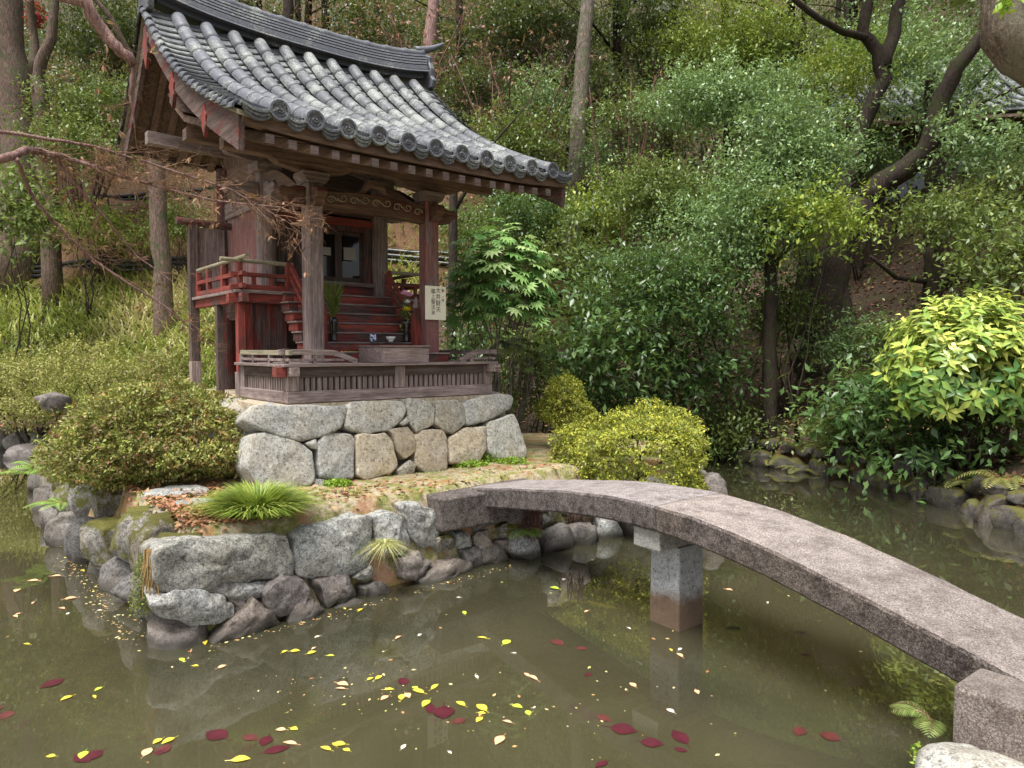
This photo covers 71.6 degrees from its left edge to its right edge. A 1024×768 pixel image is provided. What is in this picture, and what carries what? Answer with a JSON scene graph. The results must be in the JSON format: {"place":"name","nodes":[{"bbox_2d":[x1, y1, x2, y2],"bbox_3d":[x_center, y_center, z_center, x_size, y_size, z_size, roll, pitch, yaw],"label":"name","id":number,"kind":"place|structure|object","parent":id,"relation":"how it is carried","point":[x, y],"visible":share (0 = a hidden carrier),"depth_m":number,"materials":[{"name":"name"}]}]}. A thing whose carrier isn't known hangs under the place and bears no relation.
{"place":"outdoors","nodes":[
{"label":"outdoors","id":0,"kind":"place"},
{"bbox_2d":[0,449,1023,767],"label":"water","id":1,"kind":"structure","parent":0,"point":[764,687],"depth_m":4.57,"materials":[{"name":"green liquid"}]},
{"bbox_2d":[0,0,1023,635],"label":"ground","id":2,"kind":"structure","parent":0,"point":[538,446],"depth_m":16.20,"materials":[{"name":"soil"}]},
{"bbox_2d":[0,0,40,291],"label":"pine tree","id":3,"kind":"object","parent":2,"relation":"on","point":[13,57],"visible":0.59,"depth_m":20.28,"materials":[{"name":"brown plant"}]},
{"bbox_2d":[26,0,64,312],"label":"crooked tree","id":4,"kind":"object","parent":2,"relation":"on","point":[52,281],"visible":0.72,"depth_m":19.05,"materials":[{"name":"brown plant"}]},
{"bbox_2d":[0,138,101,392],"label":"leafy shrub","id":5,"kind":"object","parent":2,"relation":"on","point":[24,206],"visible":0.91,"depth_m":16.24,"materials":[{"name":"green plant"}]},
{"bbox_2d":[33,392,71,411],"bbox_3d":[-8.814,0.337,13.618,0.572,0.397,0.585,2,3,33],"label":"rock","id":6,"kind":"object","parent":2,"relation":"on","point":[48,401],"visible":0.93,"depth_m":13.42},
{"bbox_2d":[0,339,119,443],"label":"azalea bush","id":7,"kind":"object","parent":2,"relation":"on","point":[26,368],"visible":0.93,"depth_m":13.96,"materials":[{"name":"green plant"}]},
{"bbox_2d":[0,49,129,281],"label":"leafy shrub","id":8,"kind":"object","parent":2,"relation":"on","point":[85,104],"visible":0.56,"depth_m":19.21,"materials":[{"name":"green plant"}]},
{"bbox_2d":[2,88,146,318],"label":"leafy shrub","id":9,"kind":"object","parent":2,"relation":"on","point":[78,136],"visible":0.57,"depth_m":17.95,"materials":[{"name":"green plant"}]},
{"bbox_2d":[6,33,146,228],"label":"bare bush","id":10,"kind":"object","parent":2,"relation":"on","point":[74,195],"visible":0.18,"depth_m":20.67,"materials":[{"name":"brown plant"}]},
{"bbox_2d":[5,190,170,299],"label":"leafy shrub","id":11,"kind":"object","parent":2,"relation":"on","point":[120,225],"visible":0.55,"depth_m":19.16,"materials":[{"name":"green plant"}]},
{"bbox_2d":[24,0,158,140],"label":"leafy shrub","id":12,"kind":"object","parent":2,"relation":"on","point":[124,23],"visible":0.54,"depth_m":22.86,"materials":[{"name":"green plant"}]},
{"bbox_2d":[15,329,177,422],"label":"azalea bush","id":13,"kind":"object","parent":2,"relation":"on","point":[115,371],"visible":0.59,"depth_m":14.53,"materials":[{"name":"green plant"}]},
{"bbox_2d":[26,458,211,622],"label":"retaining wall","id":14,"kind":"structure","parent":2,"relation":"on","point":[105,543],"depth_m":6.35,"materials":[{"name":"grey stone"}]},
{"bbox_2d":[93,0,174,342],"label":"lichened tree","id":15,"kind":"object","parent":2,"relation":"on","point":[160,246],"visible":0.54,"depth_m":16.90,"materials":[{"name":"brown plant"}]},
{"bbox_2d":[27,373,246,497],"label":"azalea bush","id":16,"kind":"object","parent":2,"relation":"on","point":[120,441],"visible":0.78,"depth_m":6.65,"materials":[{"name":"green plant"}]},
{"bbox_2d":[0,0,332,367],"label":"maple tree","id":17,"kind":"object","parent":2,"relation":"on","point":[101,28],"visible":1,"depth_m":4.75,"materials":[{"name":"brown plant"}]},
{"bbox_2d":[123,336,213,405],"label":"azalea bush","id":18,"kind":"object","parent":2,"relation":"on","point":[160,372],"visible":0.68,"depth_m":14.00,"materials":[{"name":"green plant"}]},
{"bbox_2d":[129,185,216,289],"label":"leafy shrub","id":19,"kind":"object","parent":2,"relation":"on","point":[173,227],"visible":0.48,"depth_m":18.69,"materials":[{"name":"green plant"}]},
{"bbox_2d":[0,218,442,419],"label":"slope grass","id":20,"kind":"structure","parent":2,"relation":"on","point":[110,295],"depth_m":18.05,"materials":[{"name":"plant"}]},
{"bbox_2d":[168,476,329,519],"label":"sedge tuft","id":21,"kind":"object","parent":2,"relation":"on","point":[249,501],"visible":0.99,"depth_m":5.51,"materials":[{"name":"plant"}]},
{"bbox_2d":[32,248,580,304],"bbox_3d":[-7.894,-2.828,19.254,20.569,1.419,1.798,0,3,7],"label":"black pipe","id":22,"kind":"object","parent":2,"relation":"on","point":[391,250],"visible":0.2,"depth_m":19.70,"materials":[{"name":"black plastic"}]},
{"bbox_2d":[0,427,657,451],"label":"bank wall","id":23,"kind":"structure","parent":2,"relation":"on","point":[8,440],"depth_m":14.38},
{"bbox_2d":[159,389,525,487],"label":"stone plinth","id":24,"kind":"structure","parent":2,"relation":"on","point":[311,444],"depth_m":7.26,"materials":[{"name":"stone"}]},
{"bbox_2d":[115,0,572,403],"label":"shrine","id":25,"kind":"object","parent":24,"relation":"on","point":[348,133],"visible":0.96,"depth_m":8.28,"materials":[{"name":"brown wood"}]},
{"bbox_2d":[323,229,338,280],"bbox_3d":[-2.380,-1.640,9.059,0.350,0.650,0.030,-2,4,-40],"label":"door","id":26,"kind":"structure","parent":25,"relation":"in","point":[330,239],"depth_m":9.11,"materials":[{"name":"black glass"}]},
{"bbox_2d":[338,231,362,282],"bbox_3d":[-2.110,-1.651,9.283,0.348,0.650,0.030,-2,4,-40],"label":"door","id":27,"kind":"structure","parent":25,"relation":"in","point":[349,271],"depth_m":9.28,"materials":[{"name":"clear glass"}]},
{"bbox_2d":[357,345,430,362],"bbox_3d":[-1.334,-0.341,7.993,0.600,0.187,0.610,-2,4,-40],"label":"offering box","id":28,"kind":"object","parent":25,"relation":"on","point":[392,353],"visible":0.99,"depth_m":7.78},
{"bbox_2d":[425,285,445,319],"bbox_3d":[-0.914,-0.969,8.492,0.300,0.400,0.015,-3,4,-43],"label":"notice board","id":29,"kind":"object","parent":25,"relation":"attached to","point":[435,302],"visible":1,"depth_m":8.48,"materials":[{"name":"beige paper"}]},
{"bbox_2d":[117,458,578,533],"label":"fallen leaves","id":30,"kind":"object","parent":2,"relation":"on","point":[169,505],"visible":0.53,"depth_m":6.15,"materials":[{"name":"brown plant"}]},
{"bbox_2d":[300,0,452,75],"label":"leafy shrub","id":31,"kind":"object","parent":2,"relation":"on","point":[352,7],"visible":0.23,"depth_m":23.85,"materials":[{"name":"green plant"}]},
{"bbox_2d":[138,464,707,649],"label":"retaining wall","id":32,"kind":"structure","parent":2,"relation":"on","point":[202,579],"depth_m":5.50,"materials":[{"name":"grey stone"}]},
{"bbox_2d":[127,546,154,617],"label":"creeping moss","id":33,"kind":"object","parent":32,"relation":"attached to","point":[136,603],"visible":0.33,"depth_m":5.00,"materials":[{"name":"green plant"}]},
{"bbox_2d":[139,548,159,600],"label":"hanging roots","id":34,"kind":"object","parent":32,"relation":"hanging from","point":[147,567],"visible":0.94,"depth_m":4.84,"materials":[{"name":"plant"}]},
{"bbox_2d":[426,478,544,531],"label":"stone block","id":35,"kind":"structure","parent":32,"relation":"on","point":[460,508],"depth_m":6.55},
{"bbox_2d":[468,480,1023,682],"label":"stone bridge","id":36,"kind":"structure","parent":35,"relation":"on","point":[954,633],"depth_m":4.40,"materials":[{"name":"grey stone"}]},
{"bbox_2d":[423,0,438,78],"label":"thin tree","id":37,"kind":"object","parent":2,"relation":"on","point":[430,25],"visible":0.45,"depth_m":22.31,"materials":[{"name":"brown plant"}]},
{"bbox_2d":[357,0,524,110],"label":"bare bush","id":38,"kind":"object","parent":2,"relation":"on","point":[425,36],"visible":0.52,"depth_m":20.56,"materials":[{"name":"brown plant"}]},
{"bbox_2d":[13,0,900,241],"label":"brown thicket","id":39,"kind":"object","parent":2,"relation":"on","point":[388,5],"visible":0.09,"depth_m":22.91,"materials":[{"name":"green plant"}]},
{"bbox_2d":[406,194,519,355],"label":"leafy shrub","id":40,"kind":"object","parent":2,"relation":"on","point":[482,221],"visible":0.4,"depth_m":14.30,"materials":[{"name":"green plant"}]},
{"bbox_2d":[439,312,529,393],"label":"leafy shrub","id":41,"kind":"object","parent":2,"relation":"on","point":[462,345],"visible":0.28,"depth_m":13.33,"materials":[{"name":"green plant"}]},
{"bbox_2d":[432,45,542,129],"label":"leafy shrub","id":42,"kind":"object","parent":2,"relation":"on","point":[474,72],"visible":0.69,"depth_m":19.31,"materials":[{"name":"green plant"}]},
{"bbox_2d":[447,103,528,360],"bbox_3d":[-0.475,-1.983,13.410,1.616,6.410,0.211,0,3,9],"label":"thin tree","id":43,"kind":"object","parent":2,"relation":"on","point":[455,202],"visible":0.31,"depth_m":13.42,"materials":[{"name":"brown plant"}]},
{"bbox_2d":[410,0,576,115],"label":"leafy shrub","id":44,"kind":"object","parent":2,"relation":"on","point":[505,45],"visible":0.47,"depth_m":23.28,"materials":[{"name":"green plant"}]},
{"bbox_2d":[442,218,567,413],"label":"fatsia shrub","id":45,"kind":"object","parent":2,"relation":"on","point":[485,296],"visible":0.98,"depth_m":10.69,"materials":[{"name":"green plant"}]},
{"bbox_2d":[409,7,603,245],"bbox_3d":[-0.014,-6.567,17.922,4.283,6.147,4.312,-2,4,-42],"label":"bare bush","id":46,"kind":"object","parent":2,"relation":"on","point":[510,78],"visible":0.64,"depth_m":17.81,"materials":[{"name":"brown plant"}]},
{"bbox_2d":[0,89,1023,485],"bbox_3d":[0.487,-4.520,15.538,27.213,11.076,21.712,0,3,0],"label":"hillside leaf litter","id":47,"kind":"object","parent":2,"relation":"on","point":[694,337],"visible":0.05,"depth_m":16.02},
{"bbox_2d":[477,324,550,432],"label":"fatsia shrub","id":48,"kind":"object","parent":2,"relation":"on","point":[511,346],"visible":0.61,"depth_m":11.54,"materials":[{"name":"green plant"}]},
{"bbox_2d":[438,187,595,343],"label":"leafy shrub","id":49,"kind":"object","parent":2,"relation":"on","point":[518,214],"visible":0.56,"depth_m":15.41,"materials":[{"name":"green plant"}]},
{"bbox_2d":[16,0,1020,282],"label":"wood","id":50,"kind":"object","parent":2,"relation":"on","point":[540,64],"visible":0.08,"depth_m":29.28,"materials":[{"name":"green plant"}]},
{"bbox_2d":[460,86,598,258],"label":"leafy shrub","id":51,"kind":"object","parent":2,"relation":"on","point":[531,135],"visible":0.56,"depth_m":17.36,"materials":[{"name":"green plant"}]},
{"bbox_2d":[473,311,597,432],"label":"leafy shrub","id":52,"kind":"object","parent":2,"relation":"on","point":[542,377],"visible":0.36,"depth_m":12.43,"materials":[{"name":"green plant"}]},
{"bbox_2d":[49,0,1023,414],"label":"undergrowth","id":53,"kind":"object","parent":2,"relation":"on","point":[715,194],"visible":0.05,"depth_m":20.07,"materials":[{"name":"green plant"}]},
{"bbox_2d":[490,50,594,248],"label":"leafy shrub","id":54,"kind":"object","parent":2,"relation":"on","point":[536,98],"visible":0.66,"depth_m":18.49,"materials":[{"name":"green plant"}]},
{"bbox_2d":[478,0,619,160],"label":"leafy shrub","id":55,"kind":"object","parent":2,"relation":"on","point":[555,13],"visible":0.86,"depth_m":22.16,"materials":[{"name":"green plant"}]},
{"bbox_2d":[532,368,595,447],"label":"azalea bush","id":56,"kind":"object","parent":2,"relation":"on","point":[550,401],"visible":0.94,"depth_m":9.31,"materials":[{"name":"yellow plant"}]},
{"bbox_2d":[561,0,593,282],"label":"bare tree","id":57,"kind":"object","parent":2,"relation":"on","point":[586,12],"visible":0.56,"depth_m":19.47,"materials":[{"name":"brown plant"}]},
{"bbox_2d":[511,194,646,393],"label":"leafy shrub","id":58,"kind":"object","parent":2,"relation":"on","point":[570,252],"visible":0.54,"depth_m":14.63,"materials":[{"name":"green plant"}]},
{"bbox_2d":[499,235,701,432],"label":"leafy shrub","id":59,"kind":"object","parent":2,"relation":"on","point":[598,327],"visible":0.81,"depth_m":11.86,"materials":[{"name":"green plant"}]},
{"bbox_2d":[538,159,662,361],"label":"leafy shrub","id":60,"kind":"object","parent":2,"relation":"on","point":[600,213],"visible":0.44,"depth_m":16.54,"materials":[{"name":"green plant"}]},
{"bbox_2d":[562,0,649,241],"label":"tree","id":61,"kind":"object","parent":2,"relation":"on","point":[616,47],"visible":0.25,"depth_m":22.23,"materials":[{"name":"brown plant"}]},
{"bbox_2d":[549,41,665,265],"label":"leafy shrub","id":62,"kind":"object","parent":2,"relation":"on","point":[595,87],"visible":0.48,"depth_m":20.32,"materials":[{"name":"green plant"}]},
{"bbox_2d":[559,104,669,312],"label":"leafy shrub","id":63,"kind":"object","parent":2,"relation":"on","point":[603,160],"visible":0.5,"depth_m":18.60,"materials":[{"name":"green plant"}]},
{"bbox_2d":[533,363,710,446],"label":"leafy shrub","id":64,"kind":"object","parent":2,"relation":"on","point":[619,403],"visible":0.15,"depth_m":13.15,"materials":[{"name":"green plant"}]},
{"bbox_2d":[546,397,712,489],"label":"azalea bush","id":65,"kind":"object","parent":2,"relation":"on","point":[688,461],"visible":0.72,"depth_m":7.76,"materials":[{"name":"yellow plant"}]},
{"bbox_2d":[553,21,722,343],"bbox_3d":[3.124,-5.000,17.709,4.390,8.007,3.709,-1,3,-18],"label":"bare bush","id":66,"kind":"object","parent":2,"relation":"on","point":[644,145],"visible":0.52,"depth_m":17.67,"materials":[{"name":"brown plant"}]},
{"bbox_2d":[554,0,726,233],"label":"leafy shrub","id":67,"kind":"object","parent":2,"relation":"on","point":[645,21],"visible":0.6,"depth_m":21.99,"materials":[{"name":"green plant"}]},
{"bbox_2d":[557,66,725,316],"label":"leafy shrub","id":68,"kind":"object","parent":2,"relation":"on","point":[649,139],"visible":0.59,"depth_m":18.50,"materials":[{"name":"green plant"}]},
{"bbox_2d":[567,135,759,406],"bbox_3d":[3.287,-2.099,15.027,4.527,5.922,3.240,0,3,0],"label":"leafy shrub","id":69,"kind":"object","parent":2,"relation":"on","point":[655,194],"visible":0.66,"depth_m":14.55,"materials":[{"name":"green plant"}]},
{"bbox_2d":[557,220,791,442],"bbox_3d":[2.805,-0.317,12.726,4.330,5.227,3.402,0,3,0],"label":"leafy shrub","id":70,"kind":"object","parent":2,"relation":"on","point":[719,284],"visible":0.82,"depth_m":12.44,"materials":[{"name":"green plant"}]},
{"bbox_2d":[575,291,791,445],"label":"leafy shrub","id":71,"kind":"object","parent":2,"relation":"on","point":[702,380],"visible":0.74,"depth_m":12.70,"materials":[{"name":"green plant"}]},
{"bbox_2d":[665,386,783,467],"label":"leafy shrub","id":72,"kind":"object","parent":2,"relation":"on","point":[723,440],"visible":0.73,"depth_m":12.96,"materials":[{"name":"green plant"}]},
{"bbox_2d":[624,0,841,246],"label":"leafy shrub","id":73,"kind":"object","parent":2,"relation":"on","point":[725,39],"visible":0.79,"depth_m":20.24,"materials":[{"name":"green plant"}]},
{"bbox_2d":[601,33,867,383],"bbox_3d":[4.657,-3.758,15.576,5.152,7.771,4.374,0,3,0],"label":"leafy shrub","id":74,"kind":"object","parent":2,"relation":"on","point":[700,100],"visible":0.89,"depth_m":15.11,"materials":[{"name":"green plant"}]},
{"bbox_2d":[612,136,878,458],"bbox_3d":[4.139,-1.385,13.174,4.654,6.254,3.177,0,3,0],"label":"leafy shrub","id":75,"kind":"object","parent":2,"relation":"on","point":[708,217],"visible":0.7,"depth_m":12.69,"materials":[{"name":"green plant"}]},
{"bbox_2d":[688,0,852,207],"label":"leafy shrub","id":76,"kind":"object","parent":2,"relation":"on","point":[803,39],"visible":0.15,"depth_m":20.89,"materials":[{"name":"green plant"}]},
{"bbox_2d":[670,64,897,420],"bbox_3d":[5.305,-2.492,13.522,3.913,6.659,2.694,-1,3,-20],"label":"leafy shrub","id":77,"kind":"object","parent":2,"relation":"on","point":[805,139],"visible":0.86,"depth_m":13.12,"materials":[{"name":"green plant"}]},
{"bbox_2d":[730,257,842,417],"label":"leafy shrub","id":78,"kind":"object","parent":2,"relation":"on","point":[782,313],"visible":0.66,"depth_m":13.62,"materials":[{"name":"green plant"}]},
{"bbox_2d":[700,143,902,443],"bbox_3d":[5.156,-1.405,12.397,2.896,5.189,2.471,-1,3,-16],"label":"leafy shrub","id":79,"kind":"object","parent":2,"relation":"on","point":[814,210],"visible":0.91,"depth_m":12.01,"materials":[{"name":"green plant"}]},
{"bbox_2d":[762,181,855,438],"bbox_3d":[5.273,-1.070,12.679,1.524,5.009,0.275,1,3,18],"label":"thin tree","id":80,"kind":"object","parent":2,"relation":"on","point":[770,374],"visible":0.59,"depth_m":12.79,"materials":[{"name":"brown plant"}]},
{"bbox_2d":[761,389,886,471],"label":"leafy shrub","id":81,"kind":"object","parent":2,"relation":"on","point":[824,439],"visible":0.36,"depth_m":11.80,"materials":[{"name":"green plant"}]},
{"bbox_2d":[658,0,1021,379],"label":"old tree","id":82,"kind":"object","parent":2,"relation":"on","point":[836,274],"visible":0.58,"depth_m":14.85,"materials":[{"name":"brown plant"}]},
{"bbox_2d":[674,429,1023,539],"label":"bank wall","id":83,"kind":"structure","parent":2,"relation":"on","point":[996,507],"depth_m":9.55,"materials":[{"name":"stone"}]},
{"bbox_2d":[784,298,915,394],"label":"leafy shrub","id":84,"kind":"object","parent":2,"relation":"on","point":[833,341],"visible":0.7,"depth_m":13.11,"materials":[{"name":"green plant"}]},
{"bbox_2d":[770,4,935,263],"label":"leafy shrub","id":85,"kind":"object","parent":2,"relation":"on","point":[847,64],"visible":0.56,"depth_m":17.38,"materials":[{"name":"green plant"}]},
{"bbox_2d":[828,357,889,452],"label":"leafy plant","id":86,"kind":"object","parent":2,"relation":"on","point":[846,383],"visible":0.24,"depth_m":11.55,"materials":[{"name":"green plant"}]},
{"bbox_2d":[807,109,924,280],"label":"leafy shrub","id":87,"kind":"object","parent":2,"relation":"on","point":[885,158],"visible":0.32,"depth_m":17.50,"materials":[{"name":"green plant"}]},
{"bbox_2d":[818,299,928,372],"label":"leafy shrub","id":88,"kind":"object","parent":2,"relation":"on","point":[876,347],"visible":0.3,"depth_m":12.71,"materials":[{"name":"green plant"}]},
{"bbox_2d":[725,56,1023,231],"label":"temple building","id":89,"kind":"structure","parent":2,"relation":"on","point":[911,137],"depth_m":20.11,"materials":[{"name":"beige paint"}]},
{"bbox_2d":[779,334,1004,494],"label":"leafy shrub","id":90,"kind":"object","parent":2,"relation":"on","point":[846,415],"visible":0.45,"depth_m":10.72,"materials":[{"name":"green plant"}]},
{"bbox_2d":[803,0,988,231],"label":"leafy shrub","id":91,"kind":"object","parent":2,"relation":"on","point":[938,47],"visible":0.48,"depth_m":18.23,"materials":[{"name":"green plant"}]},
{"bbox_2d":[898,437,956,503],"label":"leafy plant","id":92,"kind":"object","parent":2,"relation":"on","point":[935,456],"visible":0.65,"depth_m":9.41,"materials":[{"name":"green plant"}]},
{"bbox_2d":[834,356,1023,505],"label":"leafy shrub","id":93,"kind":"object","parent":2,"relation":"on","point":[946,439],"visible":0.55,"depth_m":9.46,"materials":[{"name":"green plant"}]},
{"bbox_2d":[862,161,1023,304],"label":"leafy shrub","id":94,"kind":"object","parent":2,"relation":"on","point":[942,207],"visible":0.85,"depth_m":12.74,"materials":[{"name":"green plant"}]},
{"bbox_2d":[869,170,1019,334],"bbox_3d":[8.239,-2.140,13.628,2.754,3.916,0.952,1,3,14],"label":"branching tree","id":95,"kind":"object","parent":2,"relation":"on","point":[930,267],"visible":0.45,"depth_m":13.78,"materials":[{"name":"brown plant"}]},
{"bbox_2d":[867,28,1023,290],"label":"leafy shrub","id":96,"kind":"object","parent":2,"relation":"on","point":[970,86],"visible":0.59,"depth_m":15.03,"materials":[{"name":"green plant"}]},
{"bbox_2d":[871,283,1023,475],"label":"variegated shrub","id":97,"kind":"object","parent":2,"relation":"on","point":[920,381],"visible":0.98,"depth_m":8.97,"materials":[{"name":"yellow plant"}]},
{"bbox_2d":[876,74,1023,298],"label":"leafy shrub","id":98,"kind":"object","parent":2,"relation":"on","point":[990,152],"visible":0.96,"depth_m":13.62,"materials":[{"name":"green plant"}]},
{"bbox_2d":[923,66,995,296],"bbox_3d":[9.610,-4.196,15.267,1.544,5.369,0.412,0,3,5],"label":"thin tree","id":99,"kind":"object","parent":2,"relation":"on","point":[929,174],"visible":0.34,"depth_m":15.16,"materials":[{"name":"brown plant"}]},
{"bbox_2d":[913,742,1023,767],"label":"rock","id":100,"kind":"object","parent":2,"relation":"on","point":[947,755],"visible":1,"depth_m":2.89,"materials":[{"name":"stone"}]},
{"bbox_2d":[920,127,1023,240],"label":"leafy shrub","id":101,"kind":"object","parent":2,"relation":"on","point":[972,182],"visible":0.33,"depth_m":16.61,"materials":[{"name":"green plant"}]},
{"bbox_2d":[925,203,1023,316],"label":"leafy shrub","id":102,"kind":"object","parent":2,"relation":"on","point":[997,262],"visible":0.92,"depth_m":11.41,"materials":[{"name":"green plant"}]},
{"bbox_2d":[946,0,1023,87],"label":"tree","id":103,"kind":"object","parent":2,"relation":"on","point":[1001,41],"visible":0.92,"depth_m":2.15,"materials":[{"name":"brown plant"}]},
{"bbox_2d":[953,668,1023,762],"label":"stone block","id":104,"kind":"structure","parent":2,"relation":"on","point":[988,709],"depth_m":3.10,"materials":[{"name":"grey stone"}]},
{"bbox_2d":[889,700,947,737],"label":"fern","id":105,"kind":"object","parent":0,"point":[905,709],"visible":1,"depth_m":3.32,"materials":[{"name":"green plant"}]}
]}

